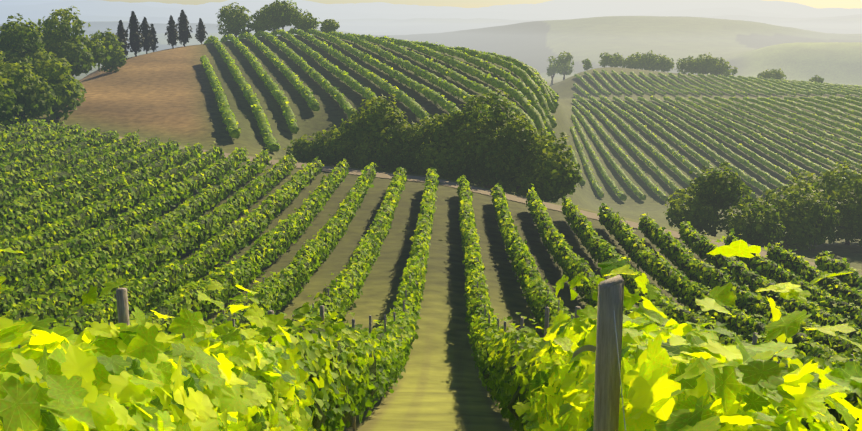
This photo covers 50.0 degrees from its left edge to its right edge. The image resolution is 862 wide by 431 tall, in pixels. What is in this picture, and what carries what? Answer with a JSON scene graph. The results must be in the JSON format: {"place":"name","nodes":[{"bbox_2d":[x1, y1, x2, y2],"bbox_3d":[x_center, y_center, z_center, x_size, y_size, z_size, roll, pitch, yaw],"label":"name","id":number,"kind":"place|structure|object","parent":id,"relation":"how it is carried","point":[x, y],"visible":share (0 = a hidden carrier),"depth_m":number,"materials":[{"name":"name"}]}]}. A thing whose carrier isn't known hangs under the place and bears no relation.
{"place":"outdoors","nodes":[
{"label":"outdoors","id":0,"kind":"place"},
{"bbox_2d":[0,0,861,430],"bbox_3d":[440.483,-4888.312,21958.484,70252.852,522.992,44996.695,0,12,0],"label":"terrain","id":1,"kind":"structure","parent":0,"point":[164,92],"depth_m":165.97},
{"bbox_2d":[0,51,6,62],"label":"tree","id":2,"kind":"object","parent":1,"relation":"on","point":[2,53],"visible":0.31,"depth_m":133.79,"materials":[{"name":"green plant"}]},
{"bbox_2d":[0,71,23,124],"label":"tree","id":3,"kind":"object","parent":1,"relation":"on","point":[9,109],"visible":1,"depth_m":106.69,"materials":[{"name":"green plant"}]},
{"bbox_2d":[0,13,53,72],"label":"tree","id":4,"kind":"object","parent":1,"relation":"on","point":[21,43],"visible":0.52,"depth_m":141.64,"materials":[{"name":"green plant"}]},
{"bbox_2d":[0,60,61,118],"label":"tree","id":5,"kind":"object","parent":1,"relation":"on","point":[30,89],"visible":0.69,"depth_m":115.41,"materials":[{"name":"green plant"}]},
{"bbox_2d":[30,53,86,119],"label":"tree","id":6,"kind":"object","parent":1,"relation":"on","point":[68,89],"visible":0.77,"depth_m":127.55,"materials":[{"name":"green plant"}]},
{"bbox_2d":[32,6,112,78],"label":"tree","id":7,"kind":"object","parent":1,"relation":"on","point":[77,50],"visible":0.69,"depth_m":155.15,"materials":[{"name":"green plant"}]},
{"bbox_2d":[89,28,127,71],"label":"tree","id":8,"kind":"object","parent":1,"relation":"on","point":[117,56],"visible":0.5,"depth_m":175.32,"materials":[{"name":"green plant"}]},
{"bbox_2d":[115,20,129,56],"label":"cypress","id":9,"kind":"object","parent":1,"relation":"on","point":[121,34],"visible":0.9,"depth_m":192.88,"materials":[{"name":"green plant"}]},
{"bbox_2d":[116,288,129,409],"bbox_3d":[-1.704,1.643,5.378,0.075,2.529,0.062,0,12,0],"label":"vine stake","id":10,"kind":"object","parent":1,"relation":"on","point":[122,305],"visible":0.33,"depth_m":5.12,"materials":[{"name":"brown wood"}]},
{"bbox_2d":[125,11,144,56],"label":"cypress","id":11,"kind":"object","parent":1,"relation":"on","point":[135,33],"visible":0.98,"depth_m":196.81,"materials":[{"name":"green plant"}]},
{"bbox_2d":[140,17,154,53],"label":"cypress","id":12,"kind":"object","parent":1,"relation":"on","point":[146,34],"visible":0.88,"depth_m":204.46,"materials":[{"name":"green plant"}]},
{"bbox_2d":[150,24,158,51],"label":"cypress","id":13,"kind":"object","parent":1,"relation":"on","point":[155,40],"visible":0.73,"depth_m":212.05,"materials":[{"name":"green plant"}]},
{"bbox_2d":[165,15,179,48],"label":"cypress","id":14,"kind":"object","parent":1,"relation":"on","point":[172,33],"visible":1,"depth_m":216.08,"materials":[{"name":"green plant"}]},
{"bbox_2d":[176,10,192,46],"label":"cypress","id":15,"kind":"object","parent":1,"relation":"on","point":[183,31],"visible":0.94,"depth_m":219.79,"materials":[{"name":"green plant"}]},
{"bbox_2d":[195,18,207,43],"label":"cypress","id":16,"kind":"object","parent":1,"relation":"on","point":[200,36],"visible":0.98,"depth_m":224.66,"materials":[{"name":"green plant"}]},
{"bbox_2d":[216,2,256,37],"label":"tree","id":17,"kind":"object","parent":1,"relation":"on","point":[235,20],"visible":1,"depth_m":245.11,"materials":[{"name":"green plant"}]},
{"bbox_2d":[251,10,278,32],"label":"tree","id":18,"kind":"object","parent":1,"relation":"on","point":[260,24],"visible":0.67,"depth_m":250.70,"materials":[{"name":"green plant"}]},
{"bbox_2d":[268,310,273,403],"bbox_3d":[-1.555,2.103,9.055,0.114,2.443,0.062,0,12,0],"label":"vine stake","id":19,"kind":"object","parent":1,"relation":"on","point":[269,313],"visible":0.19,"depth_m":8.82,"materials":[{"name":"brown wood"}]},
{"bbox_2d":[255,0,303,29],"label":"tree","id":20,"kind":"object","parent":1,"relation":"on","point":[283,14],"visible":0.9,"depth_m":249.82,"materials":[{"name":"green plant"}]},
{"bbox_2d":[283,134,325,163],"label":"tree","id":21,"kind":"object","parent":1,"relation":"on","point":[300,149],"visible":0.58,"depth_m":107.07,"materials":[{"name":"green plant"}]},
{"bbox_2d":[292,11,321,31],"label":"tree","id":22,"kind":"object","parent":1,"relation":"on","point":[305,23],"visible":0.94,"depth_m":252.23,"materials":[{"name":"green plant"}]},
{"bbox_2d":[320,305,325,425],"bbox_3d":[-1.470,2.474,12.713,0.058,2.571,0.062,0,12,0],"label":"vine stake","id":23,"kind":"object","parent":1,"relation":"on","point":[322,312],"visible":0.21,"depth_m":12.44,"materials":[{"name":"brown wood"}]},
{"bbox_2d":[320,19,339,32],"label":"tree","id":24,"kind":"object","parent":1,"relation":"on","point":[327,25],"visible":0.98,"depth_m":249.88,"materials":[{"name":"green plant"}]},
{"bbox_2d":[309,125,359,167],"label":"tree","id":25,"kind":"object","parent":1,"relation":"on","point":[318,147],"visible":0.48,"depth_m":105.69,"materials":[{"name":"green plant"}]},
{"bbox_2d":[323,114,381,168],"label":"tree","id":26,"kind":"object","parent":1,"relation":"on","point":[347,136],"visible":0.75,"depth_m":103.85,"materials":[{"name":"green plant"}]},
{"bbox_2d":[352,319,355,430],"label":"vine stake","id":27,"kind":"object","parent":1,"relation":"on","point":[354,417],"visible":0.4,"depth_m":16.52,"materials":[{"name":"brown wood"}]},
{"bbox_2d":[369,315,371,410],"bbox_3d":[-1.314,3.380,20.064,0.079,2.520,0.061,0,12,0],"label":"vine stake","id":28,"kind":"object","parent":1,"relation":"on","point":[370,329],"visible":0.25,"depth_m":19.83,"materials":[{"name":"brown wood"}]},
{"bbox_2d":[201,29,558,151],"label":"grapevine rows","id":29,"kind":"object","parent":1,"relation":"on","point":[536,112],"visible":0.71,"depth_m":160.19,"materials":[{"name":"green plant"}]},
{"bbox_2d":[200,28,558,150],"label":"vine row leaves","id":30,"kind":"object","parent":29,"relation":"attached to","point":[337,68],"visible":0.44,"depth_m":168.22,"materials":[{"name":"green plant"}]},
{"bbox_2d":[348,93,417,171],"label":"tree","id":31,"kind":"object","parent":1,"relation":"on","point":[382,126],"visible":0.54,"depth_m":102.99,"materials":[{"name":"green plant"}]},
{"bbox_2d":[384,315,386,396],"bbox_3d":[-1.167,3.756,23.722,0.057,2.525,0.062,0,12,0],"label":"vine stake","id":32,"kind":"object","parent":1,"relation":"on","point":[384,332],"visible":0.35,"depth_m":23.49,"materials":[{"name":"brown wood"}]},
{"bbox_2d":[373,121,424,173],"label":"tree","id":33,"kind":"object","parent":1,"relation":"on","point":[402,158],"visible":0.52,"depth_m":100.53,"materials":[{"name":"green plant"}]},
{"bbox_2d":[0,240,861,430],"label":"vine leaves","id":34,"kind":"object","parent":1,"relation":"on","point":[200,376],"visible":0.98,"depth_m":4.27,"materials":[{"name":"green plant"}]},
{"bbox_2d":[0,116,861,430],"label":"vine rows","id":35,"kind":"object","parent":1,"relation":"on","point":[164,310],"visible":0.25,"depth_m":58.86,"materials":[{"name":"green plant"}]},
{"bbox_2d":[0,115,861,361],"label":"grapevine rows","id":36,"kind":"object","parent":35,"relation":"attached to","point":[527,283],"visible":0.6,"depth_m":56.11,"materials":[{"name":"green plant"}]},
{"bbox_2d":[0,275,861,430],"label":"vine row leaves","id":37,"kind":"object","parent":1,"relation":"on","point":[502,386],"visible":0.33,"depth_m":13.37,"materials":[{"name":"green plant"}]},
{"bbox_2d":[408,113,467,180],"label":"tree","id":38,"kind":"object","parent":1,"relation":"on","point":[439,164],"visible":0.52,"depth_m":97.78,"materials":[{"name":"green plant"}]},
{"bbox_2d":[413,108,492,186],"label":"tree","id":39,"kind":"object","parent":1,"relation":"on","point":[448,122],"visible":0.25,"depth_m":97.53,"materials":[{"name":"green plant"}]},
{"bbox_2d":[429,88,536,192],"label":"tree","id":40,"kind":"object","parent":1,"relation":"on","point":[494,120],"visible":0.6,"depth_m":96.28,"materials":[{"name":"green plant"}]},
{"bbox_2d":[481,115,547,193],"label":"tree","id":41,"kind":"object","parent":1,"relation":"on","point":[526,138],"visible":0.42,"depth_m":94.93,"materials":[{"name":"green plant"}]},
{"bbox_2d":[520,318,523,328],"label":"vine stake","id":42,"kind":"object","parent":1,"relation":"on","point":[521,322],"visible":0.12,"depth_m":16.08,"materials":[{"name":"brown wood"}]},
{"bbox_2d":[516,151,565,198],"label":"tree","id":43,"kind":"object","parent":1,"relation":"on","point":[522,188],"visible":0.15,"depth_m":93.33,"materials":[{"name":"green plant"}]},
{"bbox_2d":[544,307,548,341],"bbox_3d":[1.554,2.498,12.654,0.063,2.593,0.062,0,12,0],"label":"vine stake","id":44,"kind":"object","parent":1,"relation":"on","point":[546,326],"visible":0.19,"depth_m":12.40,"materials":[{"name":"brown wood"}]},
{"bbox_2d":[521,132,582,201],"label":"tree","id":45,"kind":"object","parent":1,"relation":"on","point":[563,173],"visible":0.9,"depth_m":92.41,"materials":[{"name":"green plant"}]},
{"bbox_2d":[546,56,558,84],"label":"tree","id":46,"kind":"object","parent":1,"relation":"on","point":[551,70],"visible":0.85,"depth_m":417.23,"materials":[{"name":"green plant"}]},
{"bbox_2d":[554,51,573,79],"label":"tree","id":47,"kind":"object","parent":1,"relation":"on","point":[564,68],"visible":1,"depth_m":398.90,"materials":[{"name":"green plant"}]},
{"bbox_2d":[575,306,580,366],"bbox_3d":[1.394,2.095,8.989,0.066,2.516,0.062,0,12,0],"label":"vine stake","id":48,"kind":"object","parent":1,"relation":"on","point":[576,309],"visible":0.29,"depth_m":8.72,"materials":[{"name":"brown wood"}]},
{"bbox_2d":[581,58,592,69],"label":"tree","id":49,"kind":"object","parent":1,"relation":"on","point":[587,65],"visible":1,"depth_m":373.60,"materials":[{"name":"green plant"}]},
{"bbox_2d":[598,52,613,66],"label":"tree","id":50,"kind":"object","parent":1,"relation":"on","point":[607,59],"visible":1,"depth_m":370.83,"materials":[{"name":"green plant"}]},
{"bbox_2d":[593,275,623,430],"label":"vineyard end post","id":51,"kind":"object","parent":1,"relation":"on","point":[607,374],"visible":0.94,"depth_m":4.22,"materials":[{"name":"grey wood"}]},
{"bbox_2d":[613,310,625,430],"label":"anchor wire","id":52,"kind":"object","parent":51,"relation":"attached to","point":[619,371],"visible":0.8,"depth_m":4.00,"materials":[{"name":"silver metal"}]},
{"bbox_2d":[608,53,623,66],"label":"tree","id":53,"kind":"object","parent":1,"relation":"on","point":[618,60],"visible":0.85,"depth_m":375.62,"materials":[{"name":"green plant"}]},
{"bbox_2d":[622,52,640,68],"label":"tree","id":54,"kind":"object","parent":1,"relation":"on","point":[630,61],"visible":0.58,"depth_m":372.62,"materials":[{"name":"green plant"}]},
{"bbox_2d":[635,50,665,70],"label":"tree","id":55,"kind":"object","parent":1,"relation":"on","point":[647,61],"visible":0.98,"depth_m":366.90,"materials":[{"name":"green plant"}]},
{"bbox_2d":[657,55,674,71],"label":"tree","id":56,"kind":"object","parent":1,"relation":"on","point":[668,63],"visible":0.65,"depth_m":366.09,"materials":[{"name":"green plant"}]},
{"bbox_2d":[676,55,701,73],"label":"tree","id":57,"kind":"object","parent":1,"relation":"on","point":[684,65],"visible":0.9,"depth_m":353.27,"materials":[{"name":"green plant"}]},
{"bbox_2d":[665,194,718,229],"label":"tree","id":58,"kind":"object","parent":1,"relation":"on","point":[697,218],"visible":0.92,"depth_m":93.25,"materials":[{"name":"green plant"}]},
{"bbox_2d":[688,52,722,74],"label":"tree","id":59,"kind":"object","parent":1,"relation":"on","point":[707,61],"visible":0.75,"depth_m":352.30,"materials":[{"name":"green plant"}]},
{"bbox_2d":[663,160,753,236],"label":"tree","id":60,"kind":"object","parent":1,"relation":"on","point":[717,191],"visible":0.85,"depth_m":95.15,"materials":[{"name":"green plant"}]},
{"bbox_2d":[570,69,861,200],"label":"hill vine rows","id":61,"kind":"object","parent":1,"relation":"on","point":[711,153],"visible":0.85,"depth_m":204.19,"materials":[{"name":"green plant"}]},
{"bbox_2d":[707,58,737,76],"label":"tree","id":62,"kind":"object","parent":1,"relation":"on","point":[721,69],"visible":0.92,"depth_m":351.64,"materials":[{"name":"green plant"}]},
{"bbox_2d":[719,195,786,245],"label":"tree","id":63,"kind":"object","parent":1,"relation":"on","point":[753,227],"visible":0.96,"depth_m":89.96,"materials":[{"name":"green plant"}]},
{"bbox_2d":[752,332,757,344],"bbox_3d":[4.352,2.803,12.658,0.058,2.507,0.061,0,12,0],"label":"vine stake","id":64,"kind":"object","parent":1,"relation":"on","point":[754,341],"visible":0.23,"depth_m":12.39,"materials":[{"name":"grey wood"}]},
{"bbox_2d":[757,69,775,78],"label":"tree","id":65,"kind":"object","parent":1,"relation":"on","point":[767,74],"visible":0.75,"depth_m":338.61,"materials":[{"name":"green plant"}]},
{"bbox_2d":[770,68,786,79],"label":"tree","id":66,"kind":"object","parent":1,"relation":"on","point":[779,74],"visible":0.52,"depth_m":338.02,"materials":[{"name":"green plant"}]},
{"bbox_2d":[745,175,842,250],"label":"tree","id":67,"kind":"object","parent":1,"relation":"on","point":[806,219],"visible":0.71,"depth_m":93.48,"materials":[{"name":"green plant"}]},
{"bbox_2d":[809,75,823,82],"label":"tree","id":68,"kind":"object","parent":1,"relation":"on","point":[816,78],"visible":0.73,"depth_m":323.37,"materials":[{"name":"green plant"}]},
{"bbox_2d":[781,160,861,246],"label":"tree","id":69,"kind":"object","parent":1,"relation":"on","point":[849,229],"visible":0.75,"depth_m":98.12,"materials":[{"name":"green plant"}]},
{"bbox_2d":[845,174,861,191],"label":"tree","id":70,"kind":"object","parent":1,"relation":"on","point":[855,180],"visible":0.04,"depth_m":99.92,"materials":[{"name":"green plant"}]},
{"bbox_2d":[30,120,861,276],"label":"dirt road","id":71,"kind":"structure","parent":0,"point":[488,192],"depth_m":88.18,"materials":[{"name":"beige soil"}]},
{"bbox_2d":[103,0,861,8],"label":"sky","id":72,"kind":"structure","parent":0,"point":[848,4],"materials":[{"name":"white"}]},
{"bbox_2d":[572,345,595,358],"bbox_3d":[0.661,0.588,3.990,0.103,0.070,0.021,-1,12,-5],"label":"vine stem","id":73,"kind":"object","parent":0,"point":[592,348],"visible":1,"depth_m":3.99,"materials":[{"name":"black"}]}
]}

